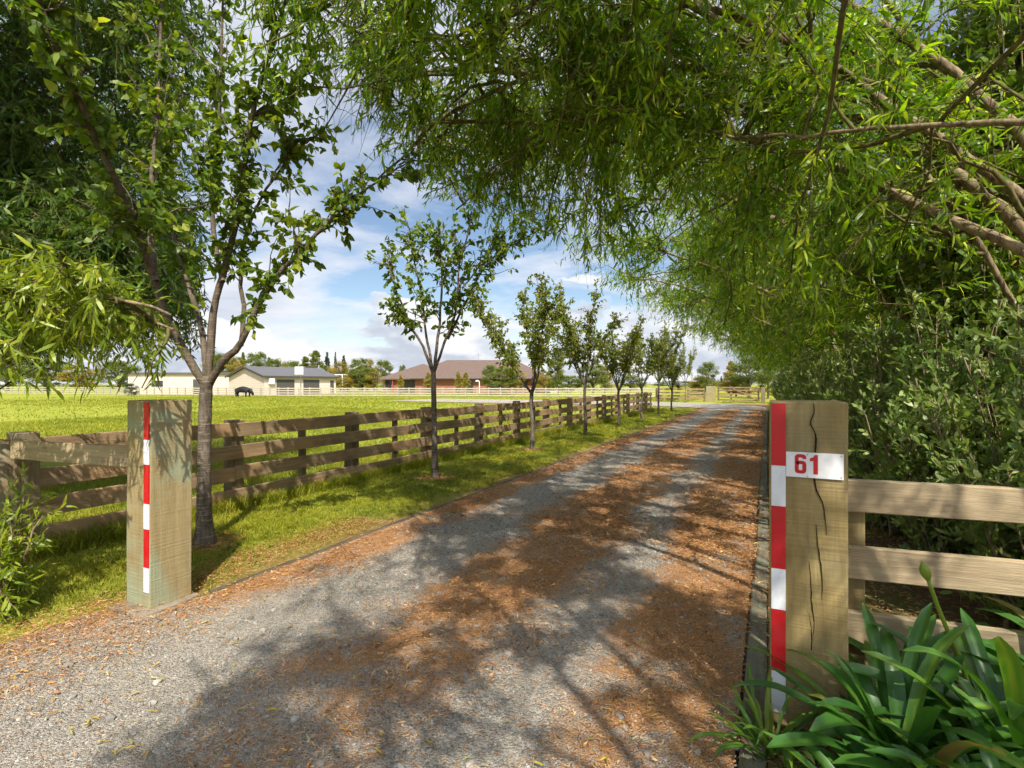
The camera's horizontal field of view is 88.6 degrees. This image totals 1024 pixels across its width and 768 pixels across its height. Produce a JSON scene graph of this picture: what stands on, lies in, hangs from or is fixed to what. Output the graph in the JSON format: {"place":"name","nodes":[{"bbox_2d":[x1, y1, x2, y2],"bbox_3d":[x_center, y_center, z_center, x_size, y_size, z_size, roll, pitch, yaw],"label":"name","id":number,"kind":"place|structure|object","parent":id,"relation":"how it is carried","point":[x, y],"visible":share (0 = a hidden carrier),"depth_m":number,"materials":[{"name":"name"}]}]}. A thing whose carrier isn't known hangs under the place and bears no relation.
{"place":"outdoors","nodes":[
{"label":"outdoors","id":0,"kind":"place"},
{"bbox_2d":[0,439,760,767],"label":"gravel","id":1,"kind":"structure","parent":0,"point":[318,763],"depth_m":2.83,"materials":[{"name":"gravel"}]},
{"bbox_2d":[0,384,997,767],"bbox_3d":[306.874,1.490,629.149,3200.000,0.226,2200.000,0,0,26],"label":"ground","id":2,"kind":"structure","parent":0,"point":[88,412],"depth_m":8.13,"materials":[{"name":"plant"}]},
{"bbox_2d":[0,443,12,543],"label":"stay post","id":3,"kind":"object","parent":2,"relation":"on","point":[6,464],"visible":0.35,"depth_m":4.43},
{"bbox_2d":[0,358,32,390],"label":"broadleaf tree","id":4,"kind":"object","parent":2,"relation":"on","point":[6,379],"visible":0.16,"depth_m":109.71,"materials":[{"name":"green plant"}]},
{"bbox_2d":[0,431,40,549],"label":"fence post","id":5,"kind":"object","parent":2,"relation":"on","point":[32,472],"visible":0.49,"depth_m":4.51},
{"bbox_2d":[0,461,76,621],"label":"willow sapling","id":6,"kind":"object","parent":2,"relation":"on","point":[15,579],"visible":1,"depth_m":3.41,"materials":[{"name":"green plant"}]},
{"bbox_2d":[13,360,74,390],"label":"broadleaf tree","id":7,"kind":"object","parent":2,"relation":"on","point":[48,367],"visible":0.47,"depth_m":99.19,"materials":[{"name":"green plant"}]},
{"bbox_2d":[53,365,108,390],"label":"broadleaf tree","id":8,"kind":"object","parent":2,"relation":"on","point":[69,373],"visible":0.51,"depth_m":96.65,"materials":[{"name":"green plant"}]},
{"bbox_2d":[0,232,199,403],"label":"willow tree","id":9,"kind":"object","parent":2,"relation":"on","point":[59,297],"visible":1,"depth_m":3.08,"materials":[{"name":"green plant"}]},
{"bbox_2d":[92,360,141,390],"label":"broadleaf tree","id":10,"kind":"object","parent":2,"relation":"on","point":[122,366],"visible":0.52,"depth_m":102.72,"materials":[{"name":"green plant"}]},
{"bbox_2d":[0,0,243,389],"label":"willow tree","id":11,"kind":"object","parent":2,"relation":"on","point":[34,214],"visible":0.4,"depth_m":5.99,"materials":[{"name":"green plant"}]},
{"bbox_2d":[123,383,139,396],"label":"ball bush","id":12,"kind":"object","parent":2,"relation":"on","point":[132,388],"visible":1,"depth_m":60.45,"materials":[{"name":"green plant"}]},
{"bbox_2d":[108,592,200,617],"bbox_3d":[-2.454,1.539,3.618,0.370,0.102,0.400,0,0,23],"label":"concrete footing","id":13,"kind":"object","parent":2,"relation":"on","point":[146,611],"visible":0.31,"depth_m":3.50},
{"bbox_2d":[127,399,191,608],"bbox_3d":[-2.452,0.929,3.653,0.273,1.636,0.290,0,0,26],"label":"gatepost","id":14,"kind":"object","parent":13,"relation":"on","point":[159,477],"visible":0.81,"depth_m":3.55,"materials":[{"name":"brown wood"}]},
{"bbox_2d":[10,440,126,466],"bbox_3d":[-3.395,0.538,4.082,1.781,0.184,0.048,0,0,23],"label":"wing rail","id":15,"kind":"object","parent":14,"relation":"attached to","point":[93,454],"visible":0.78,"depth_m":4.07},
{"bbox_2d":[124,372,228,393],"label":"shed","id":16,"kind":"structure","parent":2,"relation":"on","point":[179,379],"depth_m":78.87,"materials":[{"name":"metal"}]},
{"bbox_2d":[4,0,424,548],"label":"cherry tree","id":17,"kind":"object","parent":2,"relation":"on","point":[41,16],"visible":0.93,"depth_m":4.70,"materials":[{"name":"green plant"}]},
{"bbox_2d":[199,353,238,372],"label":"broadleaf tree","id":18,"kind":"object","parent":2,"relation":"on","point":[218,356],"visible":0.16,"depth_m":116.47,"materials":[{"name":"green plant"}]},
{"bbox_2d":[224,356,248,372],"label":"broadleaf tree","id":19,"kind":"object","parent":2,"relation":"on","point":[236,363],"visible":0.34,"depth_m":115.30,"materials":[{"name":"yellow plant"}]},
{"bbox_2d":[235,386,253,396],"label":"horse","id":20,"kind":"object","parent":2,"relation":"on","point":[243,389],"visible":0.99,"depth_m":60.54},
{"bbox_2d":[242,351,269,366],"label":"broadleaf tree","id":21,"kind":"object","parent":2,"relation":"on","point":[254,360],"visible":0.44,"depth_m":113.33,"materials":[{"name":"green plant"}]},
{"bbox_2d":[264,358,284,366],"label":"broadleaf tree","id":22,"kind":"object","parent":2,"relation":"on","point":[276,363],"visible":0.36,"depth_m":111.46,"materials":[{"name":"green plant"}]},
{"bbox_2d":[225,366,339,394],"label":"shed","id":23,"kind":"structure","parent":2,"relation":"on","point":[262,377],"depth_m":71.89,"materials":[{"name":"paint"}]},
{"bbox_2d":[276,379,294,394],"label":"roller door","id":24,"kind":"structure","parent":23,"relation":"in","point":[281,383],"depth_m":70.14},
{"bbox_2d":[303,380,318,391],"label":"roller door","id":25,"kind":"structure","parent":23,"relation":"in","point":[306,383],"depth_m":72.98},
{"bbox_2d":[308,350,325,370],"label":"slender tree","id":26,"kind":"object","parent":2,"relation":"on","point":[315,356],"visible":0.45,"depth_m":111.69,"materials":[{"name":"green plant"}]},
{"bbox_2d":[210,506,441,593],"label":"kerb","id":27,"kind":"structure","parent":2,"relation":"on","point":[303,557],"depth_m":4.67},
{"bbox_2d":[0,387,662,396],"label":"rail fence","id":28,"kind":"object","parent":2,"relation":"on","point":[320,392],"visible":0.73,"depth_m":61.77,"materials":[{"name":"wood"}]},
{"bbox_2d":[23,392,651,540],"bbox_3d":[1.663,1.079,16.702,0.214,1.286,27.158,0,0,26],"label":"rail fence","id":29,"kind":"object","parent":2,"relation":"on","point":[233,452],"visible":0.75,"depth_m":7.28,"materials":[{"name":"wood"}]},
{"bbox_2d":[326,361,355,389],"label":"broadleaf tree","id":30,"kind":"object","parent":2,"relation":"on","point":[341,370],"visible":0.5,"depth_m":107.66,"materials":[{"name":"yellow plant"}]},
{"bbox_2d":[336,374,359,391],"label":"broadleaf tree","id":31,"kind":"object","parent":2,"relation":"on","point":[347,382],"visible":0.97,"depth_m":97.67,"materials":[{"name":"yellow plant"}]},
{"bbox_2d":[348,357,369,389],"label":"broadleaf tree","id":32,"kind":"object","parent":2,"relation":"on","point":[356,362],"visible":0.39,"depth_m":107.40,"materials":[{"name":"green plant"}]},
{"bbox_2d":[343,368,375,391],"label":"broadleaf tree","id":33,"kind":"object","parent":2,"relation":"on","point":[362,372],"visible":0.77,"depth_m":98.74,"materials":[{"name":"green plant"}]},
{"bbox_2d":[364,371,383,391],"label":"broadleaf tree","id":34,"kind":"object","parent":2,"relation":"on","point":[377,381],"visible":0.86,"depth_m":97.55,"materials":[{"name":"green plant"}]},
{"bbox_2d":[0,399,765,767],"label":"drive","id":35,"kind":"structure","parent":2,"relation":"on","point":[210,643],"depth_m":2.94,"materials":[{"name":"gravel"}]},
{"bbox_2d":[0,435,774,767],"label":"fallen leaves","id":36,"kind":"object","parent":35,"relation":"on","point":[374,645],"visible":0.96,"depth_m":2.71,"materials":[{"name":"brown plant"}]},
{"bbox_2d":[0,410,1017,767],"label":"leaf litter","id":37,"kind":"object","parent":35,"relation":"on","point":[702,536],"visible":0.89,"depth_m":3.69,"materials":[{"name":"plant"}]},
{"bbox_2d":[374,359,395,389],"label":"broadleaf tree","id":38,"kind":"object","parent":2,"relation":"on","point":[384,364],"visible":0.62,"depth_m":111.25,"materials":[{"name":"green plant"}]},
{"bbox_2d":[423,372,430,394],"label":"young tree","id":39,"kind":"object","parent":2,"relation":"on","point":[427,380],"visible":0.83,"depth_m":69.88,"materials":[{"name":"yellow plant"}]},
{"bbox_2d":[454,372,461,394],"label":"young tree","id":40,"kind":"object","parent":2,"relation":"on","point":[457,379],"visible":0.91,"depth_m":69.85,"materials":[{"name":"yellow plant"}]},
{"bbox_2d":[364,194,559,479],"bbox_3d":[-0.718,-0.820,8.140,3.097,4.682,1.461,0,0,-2],"label":"cherry tree","id":41,"kind":"object","parent":2,"relation":"on","point":[400,315],"visible":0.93,"depth_m":8.15,"materials":[{"name":"green plant"}]},
{"bbox_2d":[378,353,551,392],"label":"brick house","id":42,"kind":"structure","parent":2,"relation":"on","point":[446,373],"depth_m":89.43,"materials":[{"name":"tile"}]},
{"bbox_2d":[404,380,414,392],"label":"garage door","id":43,"kind":"structure","parent":42,"relation":"in","point":[408,383],"depth_m":89.44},
{"bbox_2d":[461,372,470,392],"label":"young tree","id":44,"kind":"object","parent":2,"relation":"on","point":[465,380],"visible":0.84,"depth_m":69.85,"materials":[{"name":"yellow plant"}]},
{"bbox_2d":[441,470,536,505],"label":"kerb","id":45,"kind":"structure","parent":2,"relation":"on","point":[486,488],"depth_m":7.54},
{"bbox_2d":[480,364,498,392],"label":"bush","id":46,"kind":"object","parent":2,"relation":"on","point":[486,379],"visible":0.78,"depth_m":75.60,"materials":[{"name":"green plant"}]},
{"bbox_2d":[488,367,520,392],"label":"bush","id":47,"kind":"object","parent":2,"relation":"on","point":[503,381],"visible":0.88,"depth_m":73.31,"materials":[{"name":"green plant"}]},
{"bbox_2d":[462,272,569,449],"bbox_3d":[0.074,-0.454,11.536,2.378,4.013,2.975,0,0,9],"label":"cherry tree","id":48,"kind":"object","parent":2,"relation":"on","point":[538,354],"visible":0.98,"depth_m":11.53,"materials":[{"name":"green plant"}]},
{"bbox_2d":[506,366,525,392],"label":"bush","id":49,"kind":"object","parent":2,"relation":"on","point":[515,385],"visible":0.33,"depth_m":75.81,"materials":[{"name":"green plant"}]},
{"bbox_2d":[535,370,550,392],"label":"bush","id":50,"kind":"object","parent":2,"relation":"on","point":[540,383],"visible":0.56,"depth_m":83.66,"materials":[{"name":"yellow plant"}]},
{"bbox_2d":[545,347,568,394],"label":"bush","id":51,"kind":"object","parent":2,"relation":"on","point":[558,375],"visible":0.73,"depth_m":65.56,"materials":[{"name":"green plant"}]},
{"bbox_2d":[559,375,583,392],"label":"bush","id":52,"kind":"object","parent":2,"relation":"on","point":[571,383],"visible":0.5,"depth_m":79.54,"materials":[{"name":"green plant"}]},
{"bbox_2d":[526,278,629,434],"bbox_3d":[2.077,-0.678,15.289,2.906,4.462,2.211,0,0,-25],"label":"cherry tree","id":53,"kind":"object","parent":2,"relation":"on","point":[572,336],"visible":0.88,"depth_m":15.00,"materials":[{"name":"green plant"}]},
{"bbox_2d":[573,364,611,392],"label":"bush","id":54,"kind":"object","parent":2,"relation":"on","point":[599,379],"visible":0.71,"depth_m":75.29,"materials":[{"name":"green plant"}]},
{"bbox_2d":[594,367,614,392],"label":"bush","id":55,"kind":"object","parent":2,"relation":"on","point":[611,385],"visible":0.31,"depth_m":77.41,"materials":[{"name":"green plant"}]},
{"bbox_2d":[589,313,646,425],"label":"cherry tree","id":56,"kind":"object","parent":2,"relation":"on","point":[628,352],"visible":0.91,"depth_m":18.38,"materials":[{"name":"green plant"}]},
{"bbox_2d":[613,375,649,390],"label":"bush","id":57,"kind":"object","parent":2,"relation":"on","point":[631,384],"visible":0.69,"depth_m":94.38,"materials":[{"name":"green plant"}]},
{"bbox_2d":[603,324,669,418],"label":"cherry tree","id":58,"kind":"object","parent":2,"relation":"on","point":[650,369],"visible":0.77,"depth_m":21.80,"materials":[{"name":"green plant"}]},
{"bbox_2d":[637,321,689,414],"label":"cherry tree","id":59,"kind":"object","parent":2,"relation":"on","point":[664,360],"visible":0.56,"depth_m":25.07,"materials":[{"name":"green plant"}]},
{"bbox_2d":[650,381,693,387],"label":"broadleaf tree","id":60,"kind":"object","parent":2,"relation":"on","point":[682,385],"visible":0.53,"depth_m":189.40,"materials":[{"name":"green plant"}]},
{"bbox_2d":[655,349,691,410],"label":"cherry tree","id":61,"kind":"object","parent":2,"relation":"on","point":[673,372],"visible":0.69,"depth_m":28.48,"materials":[{"name":"green plant"}]},
{"bbox_2d":[655,388,704,400],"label":"rail fence","id":62,"kind":"object","parent":2,"relation":"on","point":[687,395],"visible":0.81,"depth_m":45.31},
{"bbox_2d":[674,345,697,401],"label":"cherry tree","id":63,"kind":"object","parent":2,"relation":"on","point":[689,368],"visible":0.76,"depth_m":43.01,"materials":[{"name":"green plant"}]},
{"bbox_2d":[687,377,716,394],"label":"broadleaf tree","id":64,"kind":"object","parent":2,"relation":"on","point":[695,385],"visible":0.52,"depth_m":73.96,"materials":[{"name":"green plant"}]},
{"bbox_2d":[695,361,720,391],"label":"broadleaf tree","id":65,"kind":"object","parent":2,"relation":"on","point":[705,380],"visible":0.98,"depth_m":69.70,"materials":[{"name":"green plant"}]},
{"bbox_2d":[706,386,715,401],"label":"gatepost","id":66,"kind":"object","parent":2,"relation":"on","point":[710,393],"visible":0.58,"depth_m":44.37,"materials":[{"name":"brown wood"}]},
{"bbox_2d":[717,386,759,400],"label":"farm gate","id":67,"kind":"structure","parent":66,"relation":"attached to","point":[741,393],"depth_m":43.05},
{"bbox_2d":[722,361,739,391],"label":"slender tree","id":68,"kind":"object","parent":2,"relation":"on","point":[730,363],"visible":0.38,"depth_m":65.87,"materials":[{"name":"green plant"}]},
{"bbox_2d":[719,376,752,395],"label":"broadleaf tree","id":69,"kind":"object","parent":2,"relation":"on","point":[726,384],"visible":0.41,"depth_m":59.83,"materials":[{"name":"green plant"}]},
{"bbox_2d":[727,356,764,396],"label":"broadleaf tree","id":70,"kind":"object","parent":2,"relation":"on","point":[746,380],"visible":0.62,"depth_m":57.58,"materials":[{"name":"green plant"}]},
{"bbox_2d":[738,582,766,767],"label":"kerb","id":71,"kind":"structure","parent":2,"relation":"on","point":[754,658],"depth_m":2.79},
{"bbox_2d":[754,501,768,587],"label":"kerb","id":72,"kind":"structure","parent":2,"relation":"on","point":[760,561],"depth_m":4.75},
{"bbox_2d":[759,466,767,500],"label":"kerb","id":73,"kind":"structure","parent":2,"relation":"on","point":[763,485],"depth_m":7.64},
{"bbox_2d":[761,448,766,466],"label":"kerb","id":74,"kind":"structure","parent":2,"relation":"on","point":[763,463],"depth_m":10.37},
{"bbox_2d":[749,359,779,398],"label":"broadleaf tree","id":75,"kind":"object","parent":2,"relation":"on","point":[764,380],"visible":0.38,"depth_m":53.54,"materials":[{"name":"green plant"}]},
{"bbox_2d":[848,479,1023,679],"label":"rail fence","id":76,"kind":"object","parent":2,"relation":"on","point":[990,575],"visible":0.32,"depth_m":2.36,"materials":[{"name":"beige wood"}]},
{"bbox_2d":[885,0,1023,346],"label":"tree","id":77,"kind":"object","parent":2,"relation":"on","point":[995,37],"visible":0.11,"depth_m":4.85,"materials":[{"name":"green plant"}]},
{"bbox_2d":[0,0,1011,384],"label":"sky","id":78,"kind":"structure","parent":0,"point":[334,309],"materials":[{"name":"blue"}]},
{"bbox_2d":[768,480,1023,767],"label":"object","id":79,"kind":"structure","parent":0,"point":[892,598],"depth_m":3.55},
{"bbox_2d":[203,0,1023,364],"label":"willow tree","id":80,"kind":"object","parent":79,"relation":"on","point":[561,140],"visible":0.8,"depth_m":3.84,"materials":[{"name":"green plant"}]},
{"bbox_2d":[241,0,1023,342],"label":"willow tree","id":81,"kind":"object","parent":79,"relation":"on","point":[817,80],"visible":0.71,"depth_m":3.20,"materials":[{"name":"green plant"}]},
{"bbox_2d":[417,0,989,356],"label":"willow tree","id":82,"kind":"object","parent":79,"relation":"on","point":[887,294],"visible":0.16,"depth_m":6.50,"materials":[{"name":"green plant"}]},
{"bbox_2d":[681,278,788,377],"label":"willow tree","id":83,"kind":"object","parent":79,"relation":"on","point":[717,340],"visible":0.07,"depth_m":24.73,"materials":[{"name":"green plant"}]},
{"bbox_2d":[688,316,786,375],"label":"willow tree","id":84,"kind":"object","parent":79,"relation":"on","point":[717,326],"visible":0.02,"depth_m":28.39,"materials":[{"name":"green plant"}]},
{"bbox_2d":[555,90,937,371],"bbox_3d":[5.392,-2.814,9.784,9.559,8.882,5.647,0,0,26],"label":"willow tree","id":85,"kind":"object","parent":79,"relation":"on","point":[697,244],"visible":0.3,"depth_m":10.03,"materials":[{"name":"green plant"}]},
{"bbox_2d":[718,345,776,378],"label":"willow tree","id":86,"kind":"object","parent":79,"relation":"on","point":[738,351],"visible":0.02,"depth_m":34.52,"materials":[{"name":"green plant"}]},
{"bbox_2d":[597,90,911,368],"bbox_3d":[7.022,-2.999,12.381,9.920,9.252,5.511,0,0,26],"label":"willow tree","id":87,"kind":"object","parent":79,"relation":"on","point":[753,308],"visible":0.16,"depth_m":13.30,"materials":[{"name":"green plant"}]},
{"bbox_2d":[688,663,829,767],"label":"strap leaf plant","id":88,"kind":"object","parent":79,"relation":"on","point":[756,736],"visible":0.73,"depth_m":2.15,"materials":[{"name":"plant"}]},
{"bbox_2d":[629,175,907,378],"bbox_3d":[8.197,-2.684,15.537,9.559,8.616,5.647,0,0,26],"label":"willow tree","id":89,"kind":"object","parent":79,"relation":"on","point":[676,305],"visible":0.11,"depth_m":16.00,"materials":[{"name":"green plant"}]},
{"bbox_2d":[658,182,886,373],"bbox_3d":[10.865,-3.202,21.005,9.559,9.682,5.647,0,0,26],"label":"willow tree","id":90,"kind":"object","parent":79,"relation":"on","point":[724,326],"visible":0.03,"depth_m":21.95,"materials":[{"name":"green plant"}]},
{"bbox_2d":[646,176,899,372],"bbox_3d":[9.827,-3.134,18.133,9.920,9.530,5.511,0,0,26],"label":"willow tree","id":91,"kind":"object","parent":79,"relation":"on","point":[725,336],"visible":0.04,"depth_m":19.30,"materials":[{"name":"green plant"}]},
{"bbox_2d":[772,355,819,399],"bbox_3d":[7.743,0.456,13.438,1.884,2.508,1.926,0,0,-31],"label":"hedge shrub","id":92,"kind":"object","parent":79,"relation":"on","point":[779,394],"visible":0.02,"depth_m":13.69,"materials":[{"name":"green plant"}]},
{"bbox_2d":[783,337,833,398],"bbox_3d":[7.138,0.279,12.206,1.540,2.810,1.960,0,0,37],"label":"hedge shrub","id":93,"kind":"object","parent":79,"relation":"on","point":[800,361],"visible":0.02,"depth_m":12.31,"materials":[{"name":"green plant"}]},
{"bbox_2d":[769,400,848,737],"bbox_3d":[1.335,0.912,2.383,0.299,1.670,0.301,0,0,26],"label":"gatepost","id":94,"kind":"object","parent":79,"relation":"on","point":[808,526],"visible":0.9,"depth_m":2.26,"materials":[{"name":"beige wood"}]},
{"bbox_2d":[779,347,839,399],"bbox_3d":[6.554,0.367,11.179,1.650,2.479,1.731,0,0,18],"label":"hedge shrub","id":95,"kind":"object","parent":79,"relation":"on","point":[800,378],"visible":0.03,"depth_m":11.27,"materials":[{"name":"green plant"}]},
{"bbox_2d":[782,348,855,399],"bbox_3d":[6.162,0.517,9.928,1.884,2.363,1.926,0,0,-6],"label":"hedge shrub","id":96,"kind":"object","parent":79,"relation":"on","point":[798,389],"visible":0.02,"depth_m":9.92,"materials":[{"name":"green plant"}]},
{"bbox_2d":[791,332,866,399],"bbox_3d":[5.541,0.400,8.650,1.960,2.531,1.540,0,0,-24],"label":"hedge shrub","id":97,"kind":"object","parent":79,"relation":"on","point":[814,379],"visible":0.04,"depth_m":8.78,"materials":[{"name":"green plant"}]},
{"bbox_2d":[763,707,939,767],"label":"strap leaf plant","id":98,"kind":"object","parent":79,"relation":"on","point":[824,758],"visible":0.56,"depth_m":1.90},
{"bbox_2d":[811,316,905,396],"bbox_3d":[5.173,0.322,7.439,1.650,2.576,1.731,0,0,35],"label":"hedge shrub","id":99,"kind":"object","parent":79,"relation":"on","point":[843,354],"visible":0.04,"depth_m":7.51,"materials":[{"name":"green plant"}]},
{"bbox_2d":[811,349,912,478],"bbox_3d":[4.579,0.593,6.345,1.926,2.180,1.884,0,0,-12],"label":"hedge shrub","id":100,"kind":"object","parent":79,"relation":"on","point":[865,356],"visible":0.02,"depth_m":6.63,"materials":[{"name":"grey plant"}]},
{"bbox_2d":[733,603,1023,767],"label":"strap leaf plant","id":101,"kind":"object","parent":79,"relation":"on","point":[916,721],"visible":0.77,"depth_m":2.03,"materials":[{"name":"plant"}]},
{"bbox_2d":[810,287,965,539],"bbox_3d":[4.111,0.344,5.333,1.960,2.661,1.540,0,0,-23],"label":"hedge shrub","id":102,"kind":"object","parent":79,"relation":"on","point":[859,464],"visible":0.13,"depth_m":5.34,"materials":[{"name":"green plant"}]},
{"bbox_2d":[832,697,999,767],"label":"strap leaf plant","id":103,"kind":"object","parent":79,"relation":"on","point":[899,752],"visible":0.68,"depth_m":1.84,"materials":[{"name":"plant"}]},
{"bbox_2d":[837,561,1023,767],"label":"strap leaf plant","id":104,"kind":"object","parent":79,"relation":"on","point":[995,684],"visible":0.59,"depth_m":2.02,"materials":[{"name":"plant"}]},
{"bbox_2d":[848,279,1023,555],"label":"hedge shrub","id":105,"kind":"object","parent":79,"relation":"on","point":[922,534],"visible":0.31,"depth_m":4.07,"materials":[{"name":"green plant"}]},
{"bbox_2d":[881,159,1023,477],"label":"broadleaf shrub","id":106,"kind":"object","parent":79,"relation":"on","point":[977,269],"visible":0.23,"depth_m":4.54,"materials":[{"name":"green plant"}]},
{"bbox_2d":[894,293,1023,630],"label":"hedge shrub","id":107,"kind":"object","parent":79,"relation":"on","point":[993,539],"visible":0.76,"depth_m":3.20,"materials":[{"name":"green plant"}]},
{"bbox_2d":[954,595,1023,767],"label":"strap leaf plant","id":108,"kind":"object","parent":79,"relation":"on","point":[1003,731],"visible":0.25,"depth_m":2.20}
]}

